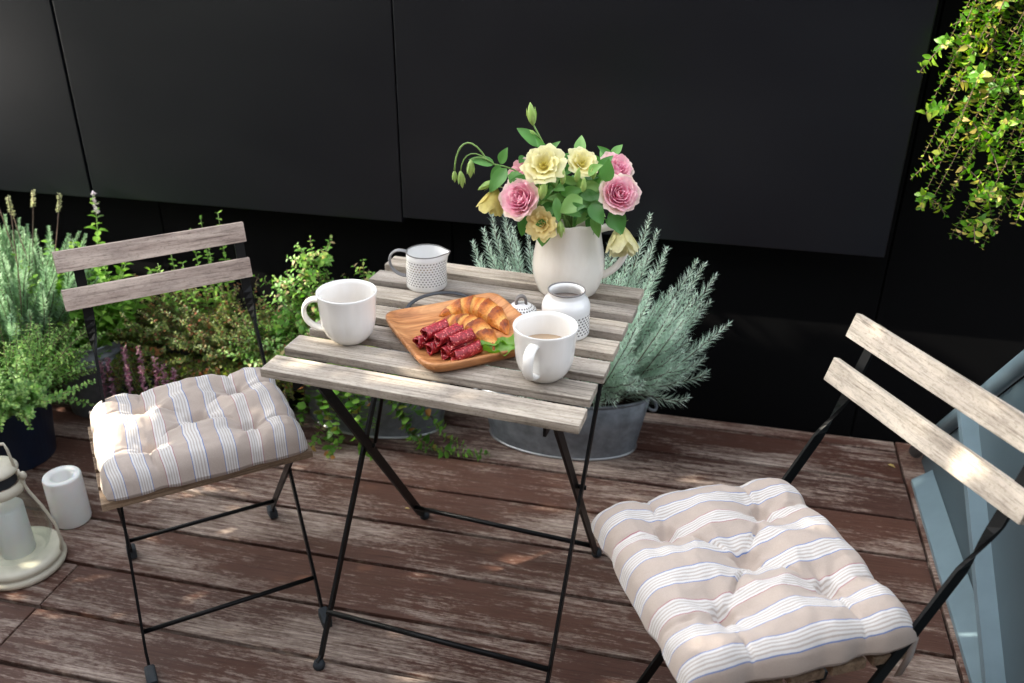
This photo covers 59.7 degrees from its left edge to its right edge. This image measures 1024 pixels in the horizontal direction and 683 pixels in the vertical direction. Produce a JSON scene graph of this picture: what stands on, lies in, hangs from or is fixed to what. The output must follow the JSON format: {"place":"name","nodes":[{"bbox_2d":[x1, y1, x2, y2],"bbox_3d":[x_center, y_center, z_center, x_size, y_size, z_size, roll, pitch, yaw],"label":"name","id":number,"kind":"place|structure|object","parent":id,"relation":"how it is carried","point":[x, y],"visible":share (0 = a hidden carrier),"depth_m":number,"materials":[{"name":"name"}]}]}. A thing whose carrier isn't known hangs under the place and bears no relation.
{"place":"outdoors","nodes":[
{"label":"outdoors","id":0,"kind":"place"},
{"bbox_2d":[0,383,969,682],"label":"deck","id":1,"kind":"structure","parent":0,"point":[76,619],"depth_m":2.11,"materials":[{"name":"brown wood"}]},
{"bbox_2d":[0,388,56,471],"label":"blue pot","id":2,"kind":"object","parent":1,"relation":"on","point":[36,446],"visible":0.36,"depth_m":2.41,"materials":[{"name":"ceramic"}]},
{"bbox_2d":[0,306,107,431],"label":"thyme plant","id":3,"kind":"object","parent":2,"relation":"in","point":[33,372],"visible":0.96,"depth_m":2.37,"materials":[{"name":"green plant"}]},
{"bbox_2d":[0,442,66,590],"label":"storm lantern","id":4,"kind":"object","parent":1,"relation":"on","point":[45,559],"visible":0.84,"depth_m":2.03,"materials":[{"name":"beige metal"}]},
{"bbox_2d":[0,497,35,559],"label":"lantern candle","id":5,"kind":"object","parent":4,"relation":"on","point":[17,540],"visible":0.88,"depth_m":2.03,"materials":[{"name":"white wax"}]},
{"bbox_2d":[42,465,91,529],"bbox_3d":[-1.107,0.388,2.220,0.089,0.135,0.089,6,28,11],"label":"pillar candle","id":6,"kind":"object","parent":1,"relation":"on","point":[66,496],"visible":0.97,"depth_m":2.19,"materials":[{"name":"white wax"}]},
{"bbox_2d":[55,333,127,417],"bbox_3d":[-1.262,0.086,2.695,0.218,0.237,0.218,6,28,11],"label":"zinc bucket","id":7,"kind":"object","parent":1,"relation":"on","point":[91,393],"visible":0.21,"depth_m":2.62,"materials":[{"name":"metal"}]},
{"bbox_2d":[11,190,157,357],"bbox_3d":[-1.216,-0.184,2.565,0.378,0.451,0.254,6,28,11],"label":"mint plant","id":8,"kind":"object","parent":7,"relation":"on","point":[107,316],"visible":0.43,"depth_m":2.58,"materials":[{"name":"green plant"}]},
{"bbox_2d":[120,376,171,394],"bbox_3d":[-1.056,0.193,2.628,0.168,0.112,0.168,6,28,11],"label":"heather pot","id":9,"kind":"object","parent":1,"relation":"on","point":[152,380],"visible":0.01,"depth_m":2.66,"materials":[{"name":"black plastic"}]},
{"bbox_2d":[98,345,177,398],"bbox_3d":[-1.055,0.100,2.530,0.256,0.199,0.093,6,28,11],"label":"heather","id":10,"kind":"object","parent":9,"relation":"on","point":[126,369],"visible":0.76,"depth_m":2.52,"materials":[{"name":"purple plant"}]},
{"bbox_2d":[52,222,331,682],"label":"folding chair","id":11,"kind":"object","parent":1,"relation":"on","point":[84,296],"visible":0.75,"depth_m":1.79,"materials":[{"name":"black paint"}]},
{"bbox_2d":[89,367,307,500],"bbox_3d":[-0.628,0.173,1.771,0.373,0.121,0.342,-13,30,-24],"label":"seat cushion","id":12,"kind":"object","parent":11,"relation":"on","point":[186,431],"visible":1,"depth_m":1.68,"materials":[{"name":"fabric"}]},
{"bbox_2d":[125,316,303,409],"bbox_3d":[-0.903,0.073,2.766,0.516,0.201,0.237,6,28,11],"label":"plant trough","id":13,"kind":"object","parent":1,"relation":"on","point":[297,396],"visible":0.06,"depth_m":2.69,"materials":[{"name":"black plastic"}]},
{"bbox_2d":[153,210,235,329],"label":"leafy shoots","id":14,"kind":"object","parent":13,"relation":"in","point":[214,291],"visible":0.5,"depth_m":2.62,"materials":[{"name":"green plant"}]},
{"bbox_2d":[84,274,315,400],"bbox_3d":[-0.890,-0.010,2.605,0.732,0.289,0.353,6,28,11],"label":"shrub","id":15,"kind":"object","parent":13,"relation":"in","point":[153,327],"visible":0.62,"depth_m":2.58,"materials":[{"name":"green plant"}]},
{"bbox_2d":[149,347,159,355],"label":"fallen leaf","id":16,"kind":"object","parent":15,"relation":"on","point":[156,350],"visible":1,"depth_m":2.60,"materials":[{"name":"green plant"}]},
{"bbox_2d":[302,349,449,438],"bbox_3d":[-0.407,0.146,2.644,0.485,0.190,0.260,6,28,11],"label":"zinc tub","id":17,"kind":"object","parent":1,"relation":"on","point":[389,427],"visible":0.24,"depth_m":2.57,"materials":[{"name":"metal"}]},
{"bbox_2d":[219,235,379,371],"bbox_3d":[-0.546,-0.067,2.456,0.552,0.436,0.324,6,28,11],"label":"green bush","id":18,"kind":"object","parent":17,"relation":"in","point":[288,332],"visible":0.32,"depth_m":2.48,"materials":[{"name":"green plant"}]},
{"bbox_2d":[292,372,490,460],"bbox_3d":[-0.345,0.211,2.476,0.571,0.248,0.174,6,28,11],"label":"trailing ivy","id":19,"kind":"object","parent":17,"relation":"in","point":[324,405],"visible":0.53,"depth_m":2.50,"materials":[{"name":"green plant"}]},
{"bbox_2d":[260,256,643,682],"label":"bistro table","id":20,"kind":"object","parent":1,"relation":"on","point":[613,310],"visible":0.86,"depth_m":1.61,"materials":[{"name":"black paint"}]},
{"bbox_2d":[301,279,376,345],"bbox_3d":[-0.302,-0.045,1.606,0.124,0.096,0.108,-19,33,-33],"label":"coffee mug","id":21,"kind":"object","parent":20,"relation":"on","point":[347,310],"visible":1,"depth_m":1.59,"materials":[{"name":"white ceramic"}]},
{"bbox_2d":[388,244,449,292],"bbox_3d":[-0.186,-0.154,1.841,0.117,0.079,0.084,18,32,30],"label":"cream jug","id":22,"kind":"object","parent":20,"relation":"on","point":[426,268],"visible":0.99,"depth_m":1.81,"materials":[{"name":"ceramic"}]},
{"bbox_2d":[386,291,521,371],"bbox_3d":[-0.096,-0.027,1.649,0.241,0.028,0.281,-12,30,-23],"label":"serving board","id":23,"kind":"object","parent":20,"relation":"on","point":[407,323],"visible":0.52,"depth_m":1.64,"materials":[{"name":"brown wood"}]},
{"bbox_2d":[412,334,433,348],"bbox_3d":[-0.149,-0.005,1.580,0.058,0.023,0.024,-22,35,-37],"label":"sausage roll","id":24,"kind":"object","parent":23,"relation":"on","point":[419,341],"visible":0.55,"depth_m":1.56,"materials":[{"name":"red food"}]},
{"bbox_2d":[424,340,446,355],"bbox_3d":[-0.125,0.003,1.565,0.023,0.026,0.064,24,36,38],"label":"sausage roll","id":25,"kind":"object","parent":23,"relation":"on","point":[432,347],"visible":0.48,"depth_m":1.55,"materials":[{"name":"red food"}]},
{"bbox_2d":[420,319,448,340],"bbox_3d":[-0.135,-0.020,1.566,0.022,0.023,0.058,25,36,39],"label":"sausage roll","id":26,"kind":"object","parent":25,"relation":"on","point":[428,332],"visible":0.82,"depth_m":1.56,"materials":[{"name":"red food"}]},
{"bbox_2d":[441,344,466,359],"bbox_3d":[-0.101,0.011,1.552,0.023,0.023,0.059,22,34,36],"label":"sausage roll","id":27,"kind":"object","parent":23,"relation":"on","point":[445,352],"visible":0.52,"depth_m":1.54,"materials":[{"name":"red food"}]},
{"bbox_2d":[433,323,463,346],"bbox_3d":[-0.111,-0.013,1.552,0.023,0.024,0.064,23,35,36],"label":"sausage roll","id":28,"kind":"object","parent":27,"relation":"on","point":[441,337],"visible":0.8,"depth_m":1.54,"materials":[{"name":"red food"}]},
{"bbox_2d":[432,313,496,350],"bbox_3d":[-0.077,-0.026,1.606,0.162,0.040,0.059,17,31,28],"label":"croissant","id":29,"kind":"object","parent":23,"relation":"on","point":[482,329],"visible":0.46,"depth_m":1.58,"materials":[{"name":"orange food"}]},
{"bbox_2d":[450,340,482,360],"bbox_3d":[-0.077,0.017,1.539,0.064,0.025,0.023,-22,35,-37],"label":"sausage roll","id":30,"kind":"object","parent":23,"relation":"on","point":[469,350],"visible":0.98,"depth_m":1.53,"materials":[{"name":"red food"}]},
{"bbox_2d":[447,328,476,349],"bbox_3d":[-0.087,-0.005,1.539,0.058,0.023,0.022,-22,35,-37],"label":"sausage roll","id":31,"kind":"object","parent":30,"relation":"on","point":[461,338],"visible":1,"depth_m":1.53,"materials":[{"name":"red food"}]},
{"bbox_2d":[439,295,509,334],"bbox_3d":[-0.058,-0.060,1.671,0.154,0.042,0.062,16,31,27],"label":"croissant","id":32,"kind":"object","parent":23,"relation":"on","point":[490,312],"visible":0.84,"depth_m":1.65,"materials":[{"name":"orange food"}]},
{"bbox_2d":[480,333,514,346],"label":"salad leaf","id":33,"kind":"object","parent":23,"relation":"on","point":[507,340],"visible":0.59,"depth_m":1.58,"materials":[{"name":"green plant"}]},
{"bbox_2d":[483,340,514,355],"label":"salad leaf","id":34,"kind":"object","parent":23,"relation":"on","point":[500,346],"visible":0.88,"depth_m":1.55,"materials":[{"name":"green plant"}]},
{"bbox_2d":[511,294,536,314],"bbox_3d":[0.018,-0.070,1.717,0.060,0.045,0.060,-2,27,-4],"label":"jar lid","id":35,"kind":"object","parent":20,"relation":"on","point":[525,306],"visible":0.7,"depth_m":1.71,"materials":[{"name":"ceramic"}]},
{"bbox_2d":[513,311,577,383],"bbox_3d":[0.048,0.017,1.490,0.124,0.096,0.108,-15,31,-28],"label":"coffee mug","id":36,"kind":"object","parent":20,"relation":"on","point":[545,343],"visible":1,"depth_m":1.46,"materials":[{"name":"white ceramic"}]},
{"bbox_2d":[542,282,589,340],"bbox_3d":[0.099,-0.057,1.645,0.090,0.088,0.090,6,28,11],"label":"sugar jar","id":37,"kind":"object","parent":20,"relation":"on","point":[570,299],"visible":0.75,"depth_m":1.62,"materials":[{"name":"ceramic"}]},
{"bbox_2d":[533,219,627,296],"bbox_3d":[0.127,-0.177,1.795,0.178,0.165,0.147,22,34,36],"label":"flower jug","id":38,"kind":"object","parent":20,"relation":"on","point":[575,254],"visible":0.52,"depth_m":1.75,"materials":[{"name":"white ceramic"}]},
{"bbox_2d":[519,143,569,218],"bbox_3d":[0.078,-0.267,1.699,0.125,0.213,0.066,-12,30,-22],"label":"yellow flower","id":39,"kind":"object","parent":38,"relation":"in","point":[547,163],"visible":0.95,"depth_m":1.66,"materials":[{"name":"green plant"}]},
{"bbox_2d":[510,135,625,237],"bbox_3d":[0.117,-0.284,1.744,0.230,0.203,0.196,6,28,11],"label":"bouquet greenery","id":40,"kind":"object","parent":38,"relation":"in","point":[582,197],"visible":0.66,"depth_m":1.69,"materials":[{"name":"green plant"}]},
{"bbox_2d":[452,142,520,192],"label":"flower bud stem","id":41,"kind":"object","parent":40,"relation":"in","point":[498,176],"visible":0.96,"depth_m":1.71,"materials":[{"name":"green plant"}]},
{"bbox_2d":[476,174,508,216],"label":"yellow flower","id":42,"kind":"object","parent":40,"relation":"in","point":[489,202],"visible":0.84,"depth_m":1.72,"materials":[{"name":"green plant"}]},
{"bbox_2d":[507,157,525,182],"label":"pink rose","id":43,"kind":"object","parent":40,"relation":"in","point":[516,165],"visible":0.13,"depth_m":1.73,"materials":[{"name":"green plant"}]},
{"bbox_2d":[498,178,568,227],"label":"pink rose","id":44,"kind":"object","parent":40,"relation":"in","point":[518,201],"visible":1,"depth_m":1.68,"materials":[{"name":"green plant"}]},
{"bbox_2d":[517,102,565,227],"bbox_3d":[0.065,-0.318,1.720,0.114,0.285,0.026,0,27,-1],"label":"flower bud stem","id":45,"kind":"object","parent":40,"relation":"in","point":[531,137],"visible":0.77,"depth_m":1.68,"materials":[{"name":"green plant"}]},
{"bbox_2d":[525,206,570,242],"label":"yellow flower","id":46,"kind":"object","parent":40,"relation":"in","point":[545,232],"visible":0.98,"depth_m":1.69,"materials":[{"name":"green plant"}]},
{"bbox_2d":[536,180,580,246],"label":"flower bud stem","id":47,"kind":"object","parent":40,"relation":"in","point":[542,190],"visible":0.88,"depth_m":1.68,"materials":[{"name":"green plant"}]},
{"bbox_2d":[567,146,598,221],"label":"yellow flower","id":48,"kind":"object","parent":40,"relation":"in","point":[583,159],"visible":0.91,"depth_m":1.68,"materials":[{"name":"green plant"}]},
{"bbox_2d":[600,151,634,174],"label":"pink rose","id":49,"kind":"object","parent":40,"relation":"in","point":[622,163],"visible":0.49,"depth_m":1.70,"materials":[{"name":"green plant"}]},
{"bbox_2d":[598,192,638,257],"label":"yellow flower","id":50,"kind":"object","parent":40,"relation":"in","point":[625,243],"visible":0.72,"depth_m":1.69,"materials":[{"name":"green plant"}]},
{"bbox_2d":[598,173,641,215],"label":"pink rose","id":51,"kind":"object","parent":40,"relation":"in","point":[620,193],"visible":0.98,"depth_m":1.66,"materials":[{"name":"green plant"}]},
{"bbox_2d":[473,365,657,460],"bbox_3d":[0.147,0.197,2.554,0.531,0.190,0.260,6,28,11],"label":"zinc tub","id":52,"kind":"object","parent":1,"relation":"on","point":[617,431],"visible":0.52,"depth_m":2.48,"materials":[{"name":"metal"}]},
{"bbox_2d":[471,211,731,409],"bbox_3d":[0.175,-0.063,2.311,0.773,0.557,0.391,6,28,11],"label":"curry plant","id":53,"kind":"object","parent":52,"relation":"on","point":[637,367],"visible":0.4,"depth_m":2.32,"materials":[{"name":"green plant"}]},
{"bbox_2d":[636,313,1023,682],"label":"folding chair","id":54,"kind":"object","parent":1,"relation":"on","point":[998,489],"visible":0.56,"depth_m":1.28,"materials":[{"name":"black paint"}]},
{"bbox_2d":[591,478,918,682],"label":"seat cushion","id":55,"kind":"object","parent":54,"relation":"on","point":[762,579],"visible":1,"depth_m":1.28,"materials":[{"name":"fabric"}]},
{"bbox_2d":[909,350,1023,682],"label":"steel stair side","id":56,"kind":"object","parent":1,"relation":"on","point":[985,603],"visible":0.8,"depth_m":1.89,"materials":[{"name":"metal"}]},
{"bbox_3d":[-1.545,0.053,2.772,0.268,0.222,0.268,6,28,11],"label":"clay pot","id":57,"kind":"object","parent":1,"relation":"on","visible":0},
{"bbox_2d":[0,189,99,349],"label":"lavender plant","id":58,"kind":"object","parent":57,"relation":"in","point":[41,310],"visible":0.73,"depth_m":2.50,"materials":[{"name":"green plant"}]},
{"label":"ground","id":59,"kind":"structure","parent":0,"visible":0},
{"bbox_2d":[0,0,1023,445],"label":"black wall","id":60,"kind":"structure","parent":59,"relation":"on","point":[774,150],"depth_m":2.37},
{"bbox_3d":[1.488,-1.290,1.764,0.950,0.187,0.170,6,28,11],"label":"wall planter","id":61,"kind":"object","parent":60,"relation":"on","visible":0},
{"bbox_2d":[910,0,1023,247],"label":"hanging vine","id":62,"kind":"object","parent":61,"relation":"in","point":[979,75],"visible":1,"depth_m":1.96,"materials":[{"name":"green plant"}]}
]}

